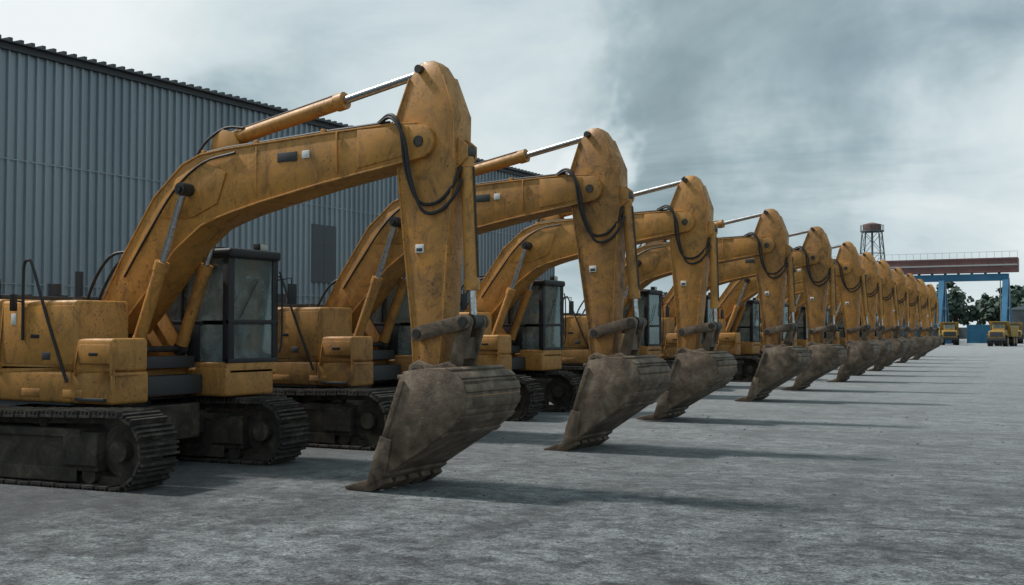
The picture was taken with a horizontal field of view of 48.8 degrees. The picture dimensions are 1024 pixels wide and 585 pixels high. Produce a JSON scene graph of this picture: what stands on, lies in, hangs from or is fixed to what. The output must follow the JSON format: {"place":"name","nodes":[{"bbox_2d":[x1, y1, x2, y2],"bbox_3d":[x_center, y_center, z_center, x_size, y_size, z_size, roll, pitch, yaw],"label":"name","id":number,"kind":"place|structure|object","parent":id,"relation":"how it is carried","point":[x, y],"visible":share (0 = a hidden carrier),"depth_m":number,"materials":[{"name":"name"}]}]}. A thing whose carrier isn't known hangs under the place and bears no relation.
{"place":"outdoors","nodes":[
{"label":"outdoors","id":0,"kind":"place"},
{"bbox_2d":[0,35,554,404],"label":"warehouse","id":1,"kind":"structure","parent":0,"point":[94,154],"depth_m":28.87,"materials":[{"name":"grey metal"}]},
{"bbox_2d":[0,339,1023,584],"bbox_3d":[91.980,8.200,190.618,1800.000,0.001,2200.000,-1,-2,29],"label":"ground","id":2,"kind":"structure","parent":0,"point":[962,463],"depth_m":11.99,"materials":[{"name":"grey concrete"}]},
{"bbox_2d":[0,61,520,492],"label":"excavator","id":3,"kind":"object","parent":2,"relation":"on","point":[147,360],"visible":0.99,"depth_m":14.30,"materials":[{"name":"metal"}]},
{"bbox_2d":[207,128,670,451],"bbox_3d":[-1.931,0.003,19.595,9.330,5.140,4.092,-1,-2,30],"label":"excavator","id":4,"kind":"object","parent":2,"relation":"on","point":[344,358],"visible":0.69,"depth_m":18.14,"materials":[{"name":"metal"}]},
{"bbox_2d":[388,175,737,421],"bbox_3d":[0.451,0.192,25.297,9.160,5.136,3.971,-1,-2,21],"label":"excavator","id":5,"kind":"object","parent":2,"relation":"on","point":[527,257],"visible":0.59,"depth_m":24.00,"materials":[{"name":"metal"}]},
{"bbox_2d":[511,209,810,401],"bbox_3d":[3.602,0.403,31.640,9.254,5.136,3.969,-1,-2,24],"label":"excavator","id":6,"kind":"object","parent":2,"relation":"on","point":[766,246],"visible":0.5,"depth_m":29.95,"materials":[{"name":"metal"}]},
{"bbox_2d":[623,226,847,389],"bbox_3d":[6.191,0.575,36.866,9.160,5.136,3.971,-1,-2,21],"label":"excavator","id":7,"kind":"object","parent":2,"relation":"on","point":[813,259],"visible":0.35,"depth_m":34.97,"materials":[{"name":"metal"}]},
{"bbox_2d":[716,241,879,381],"bbox_3d":[8.929,0.766,42.641,9.330,5.140,4.092,-1,-2,29],"label":"excavator","id":8,"kind":"object","parent":2,"relation":"on","point":[735,340],"visible":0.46,"depth_m":41.02,"materials":[{"name":"metal"}]},
{"bbox_2d":[732,252,892,375],"bbox_3d":[11.456,0.958,48.414,9.254,5.136,3.969,-1,-2,24],"label":"excavator","id":9,"kind":"object","parent":2,"relation":"on","point":[869,265],"visible":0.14,"depth_m":46.49,"materials":[{"name":"metal"}]},
{"bbox_2d":[743,260,908,370],"bbox_3d":[13.811,1.129,53.611,9.330,5.140,4.092,-1,-2,30],"label":"excavator","id":10,"kind":"object","parent":2,"relation":"on","point":[900,346],"visible":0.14,"depth_m":51.76,"materials":[{"name":"metal"}]},
{"bbox_2d":[796,267,915,365],"bbox_3d":[16.548,1.336,59.838,9.160,5.136,3.971,-1,-2,21],"label":"excavator","id":11,"kind":"object","parent":2,"relation":"on","point":[900,280],"visible":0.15,"depth_m":57.89,"materials":[{"name":"metal"}]},
{"bbox_2d":[860,222,891,337],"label":"water tower","id":12,"kind":"structure","parent":2,"relation":"on","point":[872,228],"depth_m":238.20,"materials":[{"name":"grey metal"}]},
{"bbox_2d":[827,273,927,362],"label":"excavator","id":13,"kind":"object","parent":2,"relation":"on","point":[914,301],"visible":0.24,"depth_m":64.05,"materials":[{"name":"metal"}]},
{"bbox_2d":[837,279,938,359],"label":"excavator","id":14,"kind":"object","parent":2,"relation":"on","point":[933,342],"visible":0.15,"depth_m":70.95,"materials":[{"name":"metal"}]},
{"bbox_2d":[874,284,942,355],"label":"excavator","id":15,"kind":"object","parent":2,"relation":"on","point":[932,293],"visible":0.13,"depth_m":79.03,"materials":[{"name":"metal"}]},
{"bbox_2d":[794,305,1023,338],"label":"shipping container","id":16,"kind":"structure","parent":2,"relation":"on","point":[1018,314],"depth_m":230.47,"materials":[{"name":"grey"}]},
{"bbox_2d":[833,251,1018,323],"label":"gantry crane","id":17,"kind":"object","parent":2,"relation":"on","point":[959,267],"visible":0.69,"depth_m":184.26,"materials":[{"name":"blue metal"}]},
{"bbox_2d":[902,324,951,343],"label":"blue container","id":18,"kind":"object","parent":2,"relation":"on","point":[946,341],"visible":0.12,"depth_m":152.87,"materials":[{"name":"blue metal"}]},
{"bbox_2d":[939,322,958,344],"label":"hauler","id":19,"kind":"object","parent":2,"relation":"on","point":[948,330],"visible":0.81,"depth_m":139.34,"materials":[{"name":"yellow metal"}]},
{"bbox_2d":[877,282,1023,325],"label":"trees","id":20,"kind":"object","parent":2,"relation":"on","point":[985,308],"visible":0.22,"depth_m":249.80,"materials":[{"name":"green plant"}]},
{"bbox_2d":[966,325,990,342],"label":"blue container","id":21,"kind":"object","parent":2,"relation":"on","point":[977,333],"visible":0.48,"depth_m":159.48,"materials":[{"name":"blue metal"}]},
{"bbox_2d":[1000,273,1000,320],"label":"lamp post","id":22,"kind":"object","parent":2,"relation":"on","point":[1000,300],"visible":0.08,"depth_m":194.97,"materials":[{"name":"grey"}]},
{"bbox_2d":[987,321,1018,345],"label":"hauler","id":23,"kind":"object","parent":2,"relation":"on","point":[1003,333],"visible":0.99,"depth_m":129.39,"materials":[{"name":"yellow metal"}]},
{"bbox_2d":[1010,323,1022,343],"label":"machine","id":24,"kind":"object","parent":2,"relation":"on","point":[1020,336],"visible":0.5,"depth_m":154.99,"materials":[{"name":"yellow metal"}]},
{"bbox_2d":[20,409,1003,583],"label":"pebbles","id":25,"kind":"object","parent":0,"point":[552,522],"visible":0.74,"depth_m":11.14,"materials":[{"name":"grey stone"}]},
{"bbox_2d":[0,0,1023,326],"label":"sky","id":26,"kind":"structure","parent":0,"point":[906,117],"materials":[{"name":"grey"}]},
{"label":"blue container","id":27,"kind":"object","parent":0,"visible":0},
{"bbox_2d":[916,311,943,323],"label":"blue container","id":28,"kind":"object","parent":27,"relation":"on","point":[935,318],"visible":0.02,"depth_m":196.58,"materials":[{"name":"blue metal"}]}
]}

